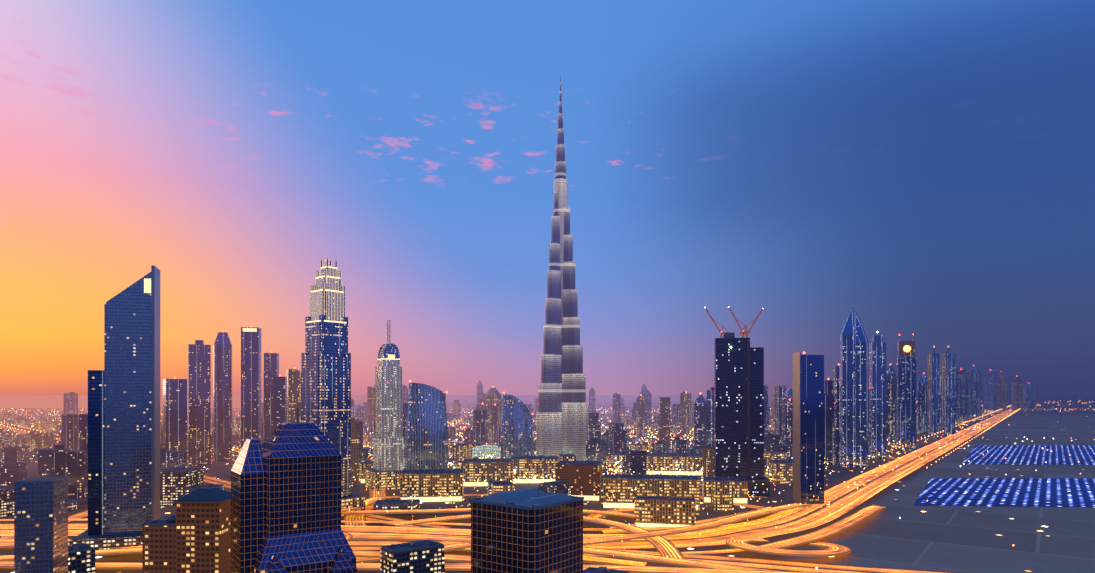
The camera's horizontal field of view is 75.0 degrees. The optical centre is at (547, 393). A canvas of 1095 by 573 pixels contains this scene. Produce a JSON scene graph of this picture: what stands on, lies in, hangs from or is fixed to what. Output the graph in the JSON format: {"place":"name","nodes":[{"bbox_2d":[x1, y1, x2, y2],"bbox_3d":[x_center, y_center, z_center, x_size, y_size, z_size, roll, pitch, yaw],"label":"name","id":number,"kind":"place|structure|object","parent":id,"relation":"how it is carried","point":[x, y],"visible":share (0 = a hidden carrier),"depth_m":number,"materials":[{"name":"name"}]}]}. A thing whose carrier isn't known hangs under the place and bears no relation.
{"place":"outdoors","nodes":[
{"label":"outdoors","id":0,"kind":"place"},
{"bbox_2d":[0,395,240,407],"bbox_3d":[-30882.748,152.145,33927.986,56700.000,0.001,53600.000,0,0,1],"label":"horizon haze","id":1,"kind":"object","parent":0,"point":[31,401],"depth_m":13457.76,"materials":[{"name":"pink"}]},
{"bbox_2d":[231,408,356,572],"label":"glass tower","id":2,"kind":"structure","parent":0,"point":[285,497],"depth_m":406.29,"materials":[{"name":"blue glass"}]},
{"bbox_2d":[0,395,1094,572],"bbox_3d":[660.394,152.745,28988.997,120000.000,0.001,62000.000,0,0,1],"label":"ground","id":3,"kind":"structure","parent":0,"point":[901,530],"depth_m":900.15,"materials":[{"name":"grey"}]},
{"bbox_2d":[14,476,67,572],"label":"office building","id":4,"kind":"structure","parent":3,"relation":"on","point":[40,524],"depth_m":512.32,"materials":[{"name":"grey"}]},
{"bbox_2d":[69,265,159,549],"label":"slanted tower","id":5,"kind":"structure","parent":3,"relation":"on","point":[123,446],"depth_m":692.68,"materials":[{"name":"blue glass"}]},
{"bbox_2d":[142,487,230,572],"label":"building","id":6,"kind":"structure","parent":3,"relation":"on","point":[192,534],"depth_m":440.01,"materials":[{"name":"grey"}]},
{"bbox_2d":[163,327,300,467],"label":"skyscrapers","id":7,"kind":"structure","parent":3,"relation":"on","point":[282,399],"depth_m":1498.50,"materials":[{"name":"purple"}]},
{"bbox_2d":[301,259,364,516],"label":"skyscraper","id":8,"kind":"structure","parent":3,"relation":"on","point":[326,383],"depth_m":891.87,"materials":[{"name":"blue glass"}]},
{"bbox_2d":[365,320,406,490],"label":"skyscraper","id":9,"kind":"structure","parent":3,"relation":"on","point":[388,454],"depth_m":1137.65,"materials":[{"name":"grey"}]},
{"bbox_2d":[406,383,448,469],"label":"sail tower","id":10,"kind":"structure","parent":3,"relation":"on","point":[427,444],"depth_m":1088.14,"materials":[{"name":"blue glass"}]},
{"bbox_2d":[0,497,885,572],"bbox_3d":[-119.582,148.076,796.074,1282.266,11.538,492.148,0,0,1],"label":"road ramps","id":11,"kind":"object","parent":3,"relation":"on","point":[664,547],"visible":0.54,"depth_m":697.45,"materials":[{"name":"orange asphalt"}]},
{"bbox_2d":[0,422,896,539],"bbox_3d":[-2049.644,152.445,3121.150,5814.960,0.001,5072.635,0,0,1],"label":"streets","id":12,"kind":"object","parent":3,"relation":"on","point":[356,517],"visible":0.27,"depth_m":905.86,"materials":[{"name":"orange asphalt"}]},
{"bbox_2d":[472,445,500,458],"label":"domed building","id":13,"kind":"structure","parent":3,"relation":"on","point":[486,450],"depth_m":1660.63,"materials":[{"name":"white"}]},
{"bbox_2d":[0,407,1017,572],"bbox_3d":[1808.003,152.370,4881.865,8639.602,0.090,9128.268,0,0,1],"label":"highway","id":14,"kind":"structure","parent":3,"relation":"on","point":[849,495],"depth_m":811.00,"materials":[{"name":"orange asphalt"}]},
{"bbox_2d":[500,394,533,457],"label":"sail tower","id":15,"kind":"structure","parent":3,"relation":"on","point":[516,437],"depth_m":1286.52,"materials":[{"name":"blue glass"}]},
{"bbox_2d":[469,486,583,572],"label":"glass block","id":16,"kind":"structure","parent":3,"relation":"on","point":[530,530],"depth_m":380.29,"materials":[{"name":"grey"}]},
{"bbox_2d":[0,381,1094,572],"bbox_3d":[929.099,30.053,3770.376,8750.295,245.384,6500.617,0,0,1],"label":"city building","id":17,"kind":"structure","parent":3,"relation":"on","point":[67,455],"depth_m":1533.14,"materials":[{"name":"glass"}]},
{"bbox_2d":[0,260,1094,568],"bbox_3d":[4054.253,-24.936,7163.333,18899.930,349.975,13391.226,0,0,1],"label":"city lamps","id":18,"kind":"object","parent":3,"relation":"on","point":[654,442],"visible":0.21,"depth_m":1879.96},
{"bbox_2d":[360,452,747,531],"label":"low-rise buildings","id":19,"kind":"structure","parent":3,"relation":"on","point":[675,502],"depth_m":1002.72,"materials":[{"name":"brown"}]},
{"bbox_2d":[536,76,587,460],"bbox_3d":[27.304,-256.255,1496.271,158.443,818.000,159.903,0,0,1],"label":"skyscraper","id":20,"kind":"structure","parent":3,"relation":"on","point":[562,421],"depth_m":1475.33,"materials":[{"name":"grey metal"}]},
{"bbox_2d":[453,461,767,477],"bbox_3d":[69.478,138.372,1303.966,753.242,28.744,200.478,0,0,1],"label":"plaza pavilions","id":21,"kind":"object","parent":3,"relation":"on","point":[456,465],"visible":0.02,"depth_m":1327.92,"materials":[{"name":"grey"}]},
{"bbox_2d":[714,333,769,496],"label":"tower under construction","id":22,"kind":"structure","parent":3,"relation":"on","point":[739,408],"depth_m":1072.13,"materials":[{"name":"grey"}]},
{"bbox_2d":[705,307,762,337],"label":"construction cranes","id":23,"kind":"object","parent":22,"relation":"on","point":[746,332],"visible":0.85,"depth_m":1091.09,"materials":[{"name":"red metal"}]},
{"bbox_2d":[793,352,823,503],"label":"skyscraper","id":24,"kind":"structure","parent":3,"relation":"on","point":[808,427],"depth_m":981.27,"materials":[{"name":"blue glass"}]},
{"bbox_2d":[897,336,915,448],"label":"clock tower","id":25,"kind":"structure","parent":3,"relation":"on","point":[906,397],"depth_m":1955.73,"materials":[{"name":"blue glass"}]},
{"bbox_2d":[824,306,1034,467],"bbox_3d":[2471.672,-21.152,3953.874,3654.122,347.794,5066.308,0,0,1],"label":"skyscrapers","id":26,"kind":"structure","parent":3,"relation":"on","point":[948,394],"depth_m":1665.77,"materials":[{"name":"blue glass"}]},
{"bbox_2d":[0,0,1094,394],"label":"sky","id":27,"kind":"structure","parent":0,"point":[924,168],"materials":[{"name":"blue"}]},
{"bbox_2d":[372,414,970,497],"bbox_3d":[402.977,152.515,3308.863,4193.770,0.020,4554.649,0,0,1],"label":"road grid","id":28,"kind":"object","parent":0,"point":[670,452],"visible":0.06,"depth_m":2012.47,"materials":[{"name":"grey"}]},
{"bbox_2d":[914,445,1094,506],"bbox_3d":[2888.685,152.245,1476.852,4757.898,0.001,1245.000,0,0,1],"label":"blue fields","id":29,"kind":"structure","parent":0,"point":[1052,492],"depth_m":1179.81,"materials":[{"name":"blue"}]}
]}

